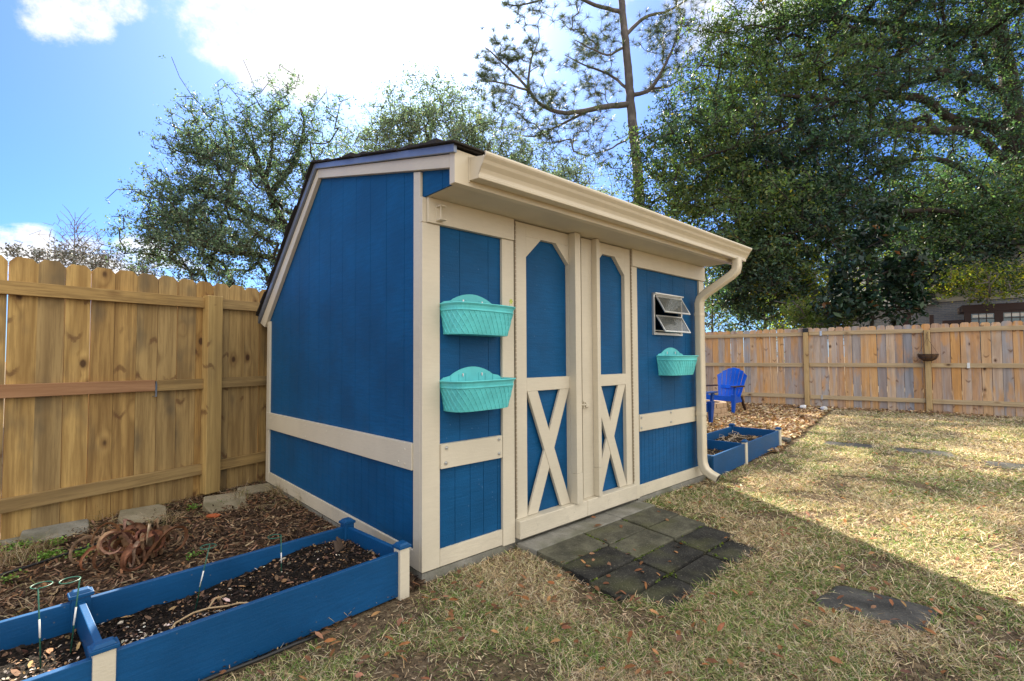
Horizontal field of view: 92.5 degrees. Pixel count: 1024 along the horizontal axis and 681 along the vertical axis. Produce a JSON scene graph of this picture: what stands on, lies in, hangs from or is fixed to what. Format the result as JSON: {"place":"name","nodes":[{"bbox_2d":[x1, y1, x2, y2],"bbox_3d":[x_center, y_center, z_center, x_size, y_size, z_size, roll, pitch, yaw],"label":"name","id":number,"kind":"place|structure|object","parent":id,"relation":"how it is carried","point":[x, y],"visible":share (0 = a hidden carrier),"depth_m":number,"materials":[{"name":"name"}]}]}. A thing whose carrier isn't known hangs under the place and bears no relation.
{"place":"outdoors","nodes":[
{"label":"outdoors","id":0,"kind":"place"},
{"bbox_2d":[0,357,1023,680],"bbox_3d":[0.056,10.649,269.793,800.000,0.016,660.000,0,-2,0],"label":"lawn","id":1,"kind":"structure","parent":0,"point":[524,663],"depth_m":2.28,"materials":[{"name":"beige plant"}]},
{"bbox_2d":[0,536,19,545],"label":"edging stone","id":2,"kind":"object","parent":1,"relation":"on","point":[9,540],"visible":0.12,"depth_m":3.23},
{"bbox_2d":[0,237,107,274],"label":"feathery tree","id":3,"kind":"object","parent":1,"relation":"on","point":[41,252],"visible":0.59,"depth_m":35.59,"materials":[{"name":"brown plant"}]},
{"bbox_2d":[19,519,88,543],"bbox_3d":[-3.153,1.346,3.407,0.278,0.062,0.411,9,-1,25],"label":"edging stone","id":4,"kind":"object","parent":1,"relation":"on","point":[63,528],"visible":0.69,"depth_m":3.38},
{"bbox_2d":[29,204,118,270],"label":"bare tree","id":5,"kind":"object","parent":1,"relation":"on","point":[76,231],"visible":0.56,"depth_m":40.31,"materials":[{"name":"grey plant"}]},
{"bbox_2d":[61,235,137,272],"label":"feathery tree","id":6,"kind":"object","parent":1,"relation":"on","point":[84,255],"visible":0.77,"depth_m":36.82,"materials":[{"name":"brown plant"}]},
{"bbox_2d":[0,255,266,539],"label":"picket fence","id":7,"kind":"object","parent":1,"relation":"on","point":[158,392],"visible":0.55,"depth_m":3.83,"materials":[{"name":"brown wood"}]},
{"bbox_2d":[117,504,166,524],"bbox_3d":[-2.805,1.356,3.743,0.322,0.062,0.330,9,1,36],"label":"edging stone","id":8,"kind":"object","parent":1,"relation":"on","point":[131,514],"visible":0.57,"depth_m":3.74,"materials":[{"name":"stone"}]},
{"bbox_2d":[119,255,165,275],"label":"feathery tree","id":9,"kind":"object","parent":1,"relation":"on","point":[140,270],"visible":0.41,"depth_m":37.81,"materials":[{"name":"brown plant"}]},
{"bbox_2d":[0,517,410,680],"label":"raised bed","id":10,"kind":"object","parent":1,"relation":"on","point":[200,649],"visible":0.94,"depth_m":2.04,"materials":[{"name":"blue paint"}]},
{"bbox_2d":[0,629,85,680],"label":"bed soil","id":11,"kind":"structure","parent":10,"relation":"in","point":[7,665],"depth_m":1.82,"materials":[{"name":"black soil"}]},
{"bbox_2d":[30,581,52,667],"bbox_3d":[-1.723,1.047,1.792,0.075,0.301,0.071,0,-2,0],"label":"plant stake","id":12,"kind":"object","parent":11,"relation":"in","point":[39,626],"visible":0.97,"depth_m":1.77,"materials":[{"name":"green metal"}]},
{"bbox_2d":[58,576,80,654],"bbox_3d":[-1.648,1.045,1.823,0.063,0.306,0.064,0,-2,0],"label":"plant stake","id":13,"kind":"object","parent":11,"relation":"in","point":[75,606],"visible":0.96,"depth_m":1.84,"materials":[{"name":"green metal"}]},
{"bbox_2d":[96,539,380,646],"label":"bed soil","id":14,"kind":"structure","parent":10,"relation":"in","point":[276,584],"depth_m":2.32,"materials":[{"name":"black soil"}]},
{"bbox_2d":[0,611,220,680],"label":"pale pebble mix","id":15,"kind":"object","parent":14,"relation":"on","point":[122,641],"visible":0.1,"depth_m":1.95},
{"bbox_2d":[195,543,216,610],"bbox_3d":[-1.336,1.049,2.119,0.102,0.316,0.063,0,-2,0],"label":"plant stake","id":16,"kind":"object","parent":14,"relation":"in","point":[203,569],"visible":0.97,"depth_m":2.14,"materials":[{"name":"green metal"}]},
{"bbox_2d":[171,594,247,628],"bbox_3d":[-1.306,1.171,2.116,0.347,0.062,0.159,2,-3,-42],"label":"dry root","id":17,"kind":"object","parent":14,"relation":"on","point":[190,614],"visible":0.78,"depth_m":2.14,"materials":[{"name":"brown wood"}]},
{"bbox_2d":[267,534,281,570],"bbox_3d":[-1.178,1.094,2.432,0.066,0.245,0.064,0,-2,0],"label":"plant stake","id":18,"kind":"object","parent":14,"relation":"in","point":[281,546],"visible":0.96,"depth_m":2.45,"materials":[{"name":"green metal"}]},
{"bbox_2d":[333,536,343,551],"bbox_3d":[-0.950,1.118,2.688,0.042,0.083,0.090,0,-2,0],"label":"dead stump","id":19,"kind":"object","parent":14,"relation":"on","point":[338,544],"visible":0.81,"depth_m":2.67,"materials":[{"name":"brown wood"}]},
{"bbox_2d":[0,479,424,680],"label":"mulch bed","id":20,"kind":"object","parent":1,"relation":"on","point":[178,560],"visible":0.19,"depth_m":3.09,"materials":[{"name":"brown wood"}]},
{"bbox_2d":[0,521,165,575],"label":"drip hose","id":21,"kind":"object","parent":20,"relation":"on","point":[42,561],"visible":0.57,"depth_m":2.89,"materials":[{"name":"black plastic"}]},
{"bbox_2d":[0,500,227,583],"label":"weeds","id":22,"kind":"object","parent":20,"relation":"on","point":[49,553],"visible":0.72,"depth_m":3.01,"materials":[{"name":"green plant"}]},
{"bbox_2d":[68,518,187,571],"bbox_3d":[-2.265,1.182,2.926,0.453,0.256,0.480,-1,-2,13],"label":"wilted plant","id":23,"kind":"object","parent":20,"relation":"on","point":[138,541],"visible":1,"depth_m":2.88,"materials":[{"name":"brown plant"}]},
{"bbox_2d":[0,479,305,570],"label":"dry tufts","id":24,"kind":"object","parent":20,"relation":"on","point":[15,553],"visible":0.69,"depth_m":3.07,"materials":[{"name":"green plant"}]},
{"bbox_2d":[205,513,220,517],"bbox_3d":[-2.280,1.335,3.736,0.103,0.012,0.057,8,2,-34],"label":"brick shard","id":25,"kind":"object","parent":20,"relation":"on","point":[212,515],"visible":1,"depth_m":3.73,"materials":[{"name":"orange brick"}]},
{"bbox_2d":[202,492,247,513],"bbox_3d":[-2.354,1.364,4.052,0.380,0.062,0.350,10,2,42],"label":"edging stone","id":26,"kind":"object","parent":20,"relation":"on","point":[209,502],"visible":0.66,"depth_m":4.04,"materials":[{"name":"stone"}]},
{"bbox_2d":[238,483,271,494],"bbox_3d":[-2.336,1.379,4.474,0.190,0.062,0.348,9,1,34],"label":"edging stone","id":27,"kind":"object","parent":20,"relation":"on","point":[254,489],"visible":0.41,"depth_m":4.46,"materials":[{"name":"stone"}]},
{"bbox_2d":[89,54,363,291],"bbox_3d":[-7.287,-3.206,14.898,8.227,10.118,4.546,1,-2,-28],"label":"oak tree","id":28,"kind":"object","parent":1,"relation":"on","point":[194,233],"visible":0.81,"depth_m":13.98,"materials":[{"name":"green plant"}]},
{"bbox_2d":[199,635,318,680],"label":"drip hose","id":29,"kind":"object","parent":1,"relation":"on","point":[253,661],"visible":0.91,"depth_m":1.96,"materials":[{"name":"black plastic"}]},
{"bbox_2d":[307,57,631,196],"bbox_3d":[-1.614,-5.897,24.786,16.677,16.164,6.659,0,-2,-9],"label":"oak tree","id":30,"kind":"object","parent":1,"relation":"on","point":[415,122],"visible":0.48,"depth_m":23.84,"materials":[{"name":"green plant"}]},
{"bbox_2d":[256,138,751,582],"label":"garden shed","id":31,"kind":"structure","parent":1,"relation":"on","point":[382,255],"depth_m":3.38,"materials":[{"name":"blue paint"}]},
{"bbox_2d":[439,366,515,411],"bbox_3d":[-0.177,0.279,2.878,0.484,0.250,0.204,1,-2,-43],"label":"wall planter","id":32,"kind":"object","parent":31,"relation":"attached to","point":[470,389],"visible":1,"depth_m":2.80,"materials":[{"name":"teal plastic"}]},
{"bbox_2d":[440,294,515,336],"bbox_3d":[-0.178,-0.156,2.894,0.484,0.250,0.204,2,-3,-43],"label":"wall planter","id":33,"kind":"object","parent":31,"relation":"attached to","point":[470,315],"visible":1,"depth_m":2.80,"materials":[{"name":"teal plastic"}]},
{"bbox_2d":[513,221,587,539],"bbox_3d":[0.272,0.245,3.394,0.684,2.056,0.112,2,-3,-43],"label":"door","id":34,"kind":"structure","parent":31,"relation":"in","point":[547,271],"depth_m":3.40,"materials":[{"name":"blue paint"}]},
{"bbox_2d":[580,238,636,515],"bbox_3d":[0.742,0.258,3.834,0.696,2.056,0.100,2,-3,-43],"label":"door","id":35,"kind":"structure","parent":31,"relation":"in","point":[606,270],"depth_m":3.87,"materials":[{"name":"blue paint"}]},
{"bbox_2d":[652,292,690,335],"bbox_3d":[1.457,-0.234,4.465,0.499,0.373,0.130,2,-3,-43],"label":"window","id":36,"kind":"structure","parent":31,"relation":"in","point":[669,303],"depth_m":4.42,"materials":[{"name":"glass"}]},
{"bbox_2d":[656,348,698,375],"bbox_3d":[1.528,0.187,4.449,0.484,0.250,0.204,2,-3,-43],"label":"wall planter","id":37,"kind":"object","parent":31,"relation":"attached to","point":[672,362],"visible":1,"depth_m":4.34,"materials":[{"name":"teal plastic"}]},
{"bbox_2d":[537,534,607,569],"bbox_3d":[0.382,1.321,3.058,0.468,0.060,0.230,2,-3,-43],"label":"paver","id":38,"kind":"object","parent":1,"relation":"on","point":[570,549],"visible":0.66,"depth_m":3.02,"materials":[{"name":"grey concrete"}]},
{"bbox_2d":[460,0,710,206],"label":"pine tree","id":39,"kind":"object","parent":1,"relation":"on","point":[550,95],"visible":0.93,"depth_m":27.62,"materials":[{"name":"green plant"}]},
{"bbox_2d":[517,500,654,556],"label":"threshold slab","id":40,"kind":"structure","parent":1,"relation":"on","point":[534,545],"depth_m":3.41,"materials":[{"name":"concrete"}]},
{"bbox_2d":[562,546,634,585],"bbox_3d":[0.508,1.318,2.859,0.457,0.060,0.222,2,-3,-43],"label":"paver","id":41,"kind":"object","parent":1,"relation":"on","point":[581,571],"visible":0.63,"depth_m":2.81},
{"bbox_2d":[585,520,645,546],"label":"paver","id":42,"kind":"object","parent":1,"relation":"on","point":[612,533],"visible":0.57,"depth_m":3.34,"materials":[{"name":"grey concrete"}]},
{"bbox_2d":[218,415,1023,680],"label":"fallen leaves","id":43,"kind":"object","parent":1,"relation":"on","point":[630,633],"visible":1,"depth_m":2.31,"materials":[{"name":"brown plant"}]},
{"bbox_2d":[224,481,1023,680],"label":"ground debris","id":44,"kind":"object","parent":1,"relation":"on","point":[512,669],"visible":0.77,"depth_m":2.13,"materials":[{"name":"brown plant"}]},
{"bbox_2d":[589,561,665,604],"bbox_3d":[0.635,1.321,2.665,0.457,0.060,0.222,2,-3,-43],"label":"paver","id":45,"kind":"object","parent":1,"relation":"on","point":[628,579],"visible":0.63,"depth_m":2.63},
{"bbox_2d":[609,529,673,560],"bbox_3d":[0.838,1.329,3.162,0.462,0.060,0.222,1,-2,-43],"label":"paver","id":46,"kind":"object","parent":1,"relation":"on","point":[645,541],"visible":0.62,"depth_m":3.14,"materials":[{"name":"grey concrete"}]},
{"bbox_2d":[566,519,727,582],"bbox_3d":[0.831,1.305,3.103,1.076,0.040,0.963,0,-2,0],"label":"joint moss","id":47,"kind":"object","parent":1,"relation":"on","point":[670,574],"visible":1,"depth_m":3.03,"materials":[{"name":"green plant"}]},
{"bbox_2d":[622,506,677,528],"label":"paver","id":48,"kind":"object","parent":1,"relation":"on","point":[648,518],"visible":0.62,"depth_m":3.62,"materials":[{"name":"grey concrete"}]},
{"bbox_2d":[638,576,700,611],"bbox_3d":[0.813,1.332,2.533,0.350,0.060,0.201,1,-2,-43],"label":"paver","id":49,"kind":"object","parent":1,"relation":"on","point":[668,588],"visible":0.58,"depth_m":2.53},
{"bbox_2d":[637,541,703,576],"bbox_3d":[0.961,1.329,2.965,0.452,0.060,0.222,2,-3,-43],"label":"paver","id":50,"kind":"object","parent":1,"relation":"on","point":[661,557],"visible":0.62,"depth_m":2.93,"materials":[{"name":"grey concrete"}]},
{"bbox_2d":[648,515,704,541],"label":"paver","id":51,"kind":"object","parent":1,"relation":"on","point":[676,527],"visible":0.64,"depth_m":3.43,"materials":[{"name":"grey concrete"}]},
{"bbox_2d":[652,204,725,330],"bbox_3d":[9.769,-3.578,36.348,14.600,12.164,11.244,-1,-2,14],"label":"distant tree","id":52,"kind":"object","parent":1,"relation":"on","point":[706,286],"depth_m":34.60,"materials":[{"name":"green plant"}]},
{"bbox_2d":[671,555,734,590],"bbox_3d":[1.094,1.339,2.792,0.435,0.060,0.201,1,-2,-43],"label":"paver","id":53,"kind":"object","parent":1,"relation":"on","point":[700,568],"visible":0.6,"depth_m":2.78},
{"bbox_2d":[675,526,733,554],"bbox_3d":[1.285,1.341,3.262,0.452,0.060,0.222,2,-3,-43],"label":"paver","id":54,"kind":"object","parent":1,"relation":"on","point":[705,539],"visible":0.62,"depth_m":3.24,"materials":[{"name":"grey concrete"}]},
{"bbox_2d":[704,267,756,353],"bbox_3d":[9.952,-1.058,23.996,4.406,6.177,3.367,0,-2,0],"label":"bare shrub tree","id":55,"kind":"object","parent":1,"relation":"on","point":[712,328],"visible":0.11,"depth_m":24.02,"materials":[{"name":"grey plant"}]},
{"bbox_2d":[706,540,759,564],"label":"paver","id":56,"kind":"object","parent":1,"relation":"on","point":[729,550],"visible":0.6,"depth_m":3.05,"materials":[{"name":"grey concrete"}]},
{"bbox_2d":[707,423,781,474],"bbox_3d":[2.574,1.302,5.936,0.672,0.316,2.322,-2,-3,43],"label":"raised bed","id":57,"kind":"object","parent":1,"relation":"on","point":[733,455],"visible":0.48,"depth_m":5.77,"materials":[{"name":"blue paint"}]},
{"bbox_2d":[707,434,761,454],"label":"bed soil","id":58,"kind":"structure","parent":57,"relation":"in","point":[719,451],"depth_m":6.32,"materials":[{"name":"brown soil"}]},
{"bbox_2d":[719,430,746,442],"bbox_3d":[2.880,1.247,6.358,0.314,0.108,1.142,-2,-3,39],"label":"dry vine","id":59,"kind":"object","parent":58,"relation":"on","point":[729,439],"visible":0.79,"depth_m":6.31,"materials":[{"name":"plant"}]},
{"bbox_2d":[705,258,824,367],"bbox_3d":[18.147,-2.472,33.538,12.647,9.657,9.835,0,-2,0],"label":"distant tree","id":60,"kind":"object","parent":1,"relation":"on","point":[771,326],"visible":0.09,"depth_m":33.96,"materials":[{"name":"green plant"}]},
{"bbox_2d":[586,0,1023,347],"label":"oak tree","id":61,"kind":"object","parent":1,"relation":"on","point":[771,217],"visible":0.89,"depth_m":19.81,"materials":[{"name":"green plant"}]},
{"bbox_2d":[738,235,877,329],"bbox_3d":[11.440,-1.163,19.634,5.568,6.075,5.183,0,-2,0],"label":"oak tree","id":62,"kind":"object","parent":1,"relation":"on","point":[801,273],"visible":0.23,"depth_m":18.50,"materials":[{"name":"green plant"}]},
{"bbox_2d":[766,294,865,382],"bbox_3d":[8.696,0.119,13.539,2.366,3.079,2.346,1,-2,-30],"label":"shrub","id":63,"kind":"object","parent":1,"relation":"on","point":[811,321],"visible":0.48,"depth_m":13.53,"materials":[{"name":"green plant"}]},
{"bbox_2d":[825,441,873,448],"bbox_3d":[4.610,1.454,6.714,0.598,0.050,0.408,-2,-3,37],"label":"stepping stone","id":64,"kind":"object","parent":1,"relation":"on","point":[850,444],"visible":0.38,"depth_m":6.74,"materials":[{"name":"grey stone"}]},
{"bbox_2d":[705,321,1023,416],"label":"picket fence","id":65,"kind":"object","parent":1,"relation":"on","point":[804,374],"visible":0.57,"depth_m":10.91,"materials":[{"name":"wood"}]},
{"bbox_2d":[908,332,938,363],"bbox_3d":[8.696,0.163,10.339,0.472,0.681,0.340,-4,-4,61],"label":"hanging basket","id":66,"kind":"object","parent":65,"relation":"hanging from","point":[927,357],"visible":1,"depth_m":10.21,"materials":[{"name":"brown wicker"}]},
{"bbox_2d":[815,586,938,632],"bbox_3d":[1.763,1.313,2.378,0.471,0.050,0.336,-2,-3,39],"label":"stepping stone","id":67,"kind":"object","parent":1,"relation":"on","point":[885,608],"visible":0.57,"depth_m":2.36,"materials":[{"name":"grey stone"}]},
{"bbox_2d":[805,189,953,402],"bbox_3d":[9.428,-1.128,12.461,3.848,5.495,2.031,0,-2,0],"label":"magnolia tree","id":68,"kind":"object","parent":1,"relation":"on","point":[850,300],"visible":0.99,"depth_m":12.42,"materials":[{"name":"green plant"}]},
{"bbox_2d":[820,167,980,266],"bbox_3d":[29.961,-4.872,35.703,16.905,14.500,13.670,0,-2,0],"label":"distant tree","id":69,"kind":"object","parent":1,"relation":"on","point":[866,230],"visible":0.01,"depth_m":36.54,"materials":[{"name":"green plant"}]},
{"bbox_2d":[894,448,953,456],"bbox_3d":[5.189,1.433,6.196,0.590,0.050,0.414,-2,-3,37],"label":"stepping stone","id":70,"kind":"object","parent":1,"relation":"on","point":[948,454],"visible":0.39,"depth_m":6.22,"materials":[{"name":"grey stone"}]},
{"bbox_2d":[846,238,1023,384],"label":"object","id":71,"kind":"structure","parent":1,"relation":"on","point":[947,310],"depth_m":19.46,"materials":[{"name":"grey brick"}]},
{"bbox_2d":[902,302,1023,390],"bbox_3d":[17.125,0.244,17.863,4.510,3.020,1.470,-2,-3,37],"label":"house","id":72,"kind":"structure","parent":1,"relation":"on","point":[990,314],"depth_m":17.32,"materials":[{"name":"brown wood"}]},
{"bbox_2d":[971,313,993,360],"bbox_3d":[16.699,-0.111,17.366,0.590,1.698,0.033,-2,-3,37],"label":"window","id":73,"kind":"structure","parent":72,"relation":"in","point":[983,317],"depth_m":17.38,"materials":[{"name":"white glass"}]},
{"bbox_2d":[1003,312,1023,360],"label":"window","id":74,"kind":"structure","parent":72,"relation":"in","point":[1008,316],"depth_m":16.90,"materials":[{"name":"white glass"}]},
{"bbox_2d":[918,251,1023,307],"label":"oak tree","id":75,"kind":"object","parent":1,"relation":"on","point":[953,282],"visible":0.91,"depth_m":17.00,"materials":[{"name":"green plant"}]},
{"bbox_2d":[985,461,1023,469],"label":"stepping stone","id":76,"kind":"object","parent":1,"relation":"on","point":[1009,465],"visible":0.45,"depth_m":5.41,"materials":[{"name":"grey stone"}]},
{"bbox_2d":[0,0,1023,361],"label":"sky","id":77,"kind":"structure","parent":0,"point":[79,79],"materials":[{"name":"blue"}]},
{"bbox_2d":[706,401,1006,459],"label":"leaf mulch ground","id":78,"kind":"structure","parent":0,"point":[776,426],"depth_m":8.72,"materials":[{"name":"brown plant"}]},
{"bbox_2d":[706,391,717,422],"bbox_3d":[3.078,1.020,8.796,0.963,0.949,0.790,1,-2,-37],"label":"garden chair","id":79,"kind":"object","parent":78,"relation":"on","point":[710,406],"visible":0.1,"depth_m":8.75,"materials":[{"name":"blue plastic"}]},
{"bbox_2d":[706,400,727,417],"bbox_3d":[3.887,1.388,9.957,0.919,0.302,0.919,0,-2,0],"label":"fire ring","id":80,"kind":"object","parent":78,"relation":"on","point":[720,409],"visible":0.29,"depth_m":9.56,"materials":[{"name":"beige stone"}]},
{"bbox_2d":[706,368,746,413],"bbox_3d":[4.711,1.080,10.774,0.790,0.949,0.963,-2,-3,45],"label":"garden chair","id":81,"kind":"object","parent":78,"relation":"on","point":[734,396],"visible":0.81,"depth_m":10.92,"materials":[{"name":"blue plastic"}]},
{"bbox_2d":[782,437,790,442],"bbox_3d":[3.838,1.402,6.915,0.140,0.050,0.200,-2,-3,44],"label":"paver scrap","id":82,"kind":"object","parent":78,"relation":"on","point":[786,439],"visible":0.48,"depth_m":6.84,"materials":[{"name":"grey stone"}]}
]}

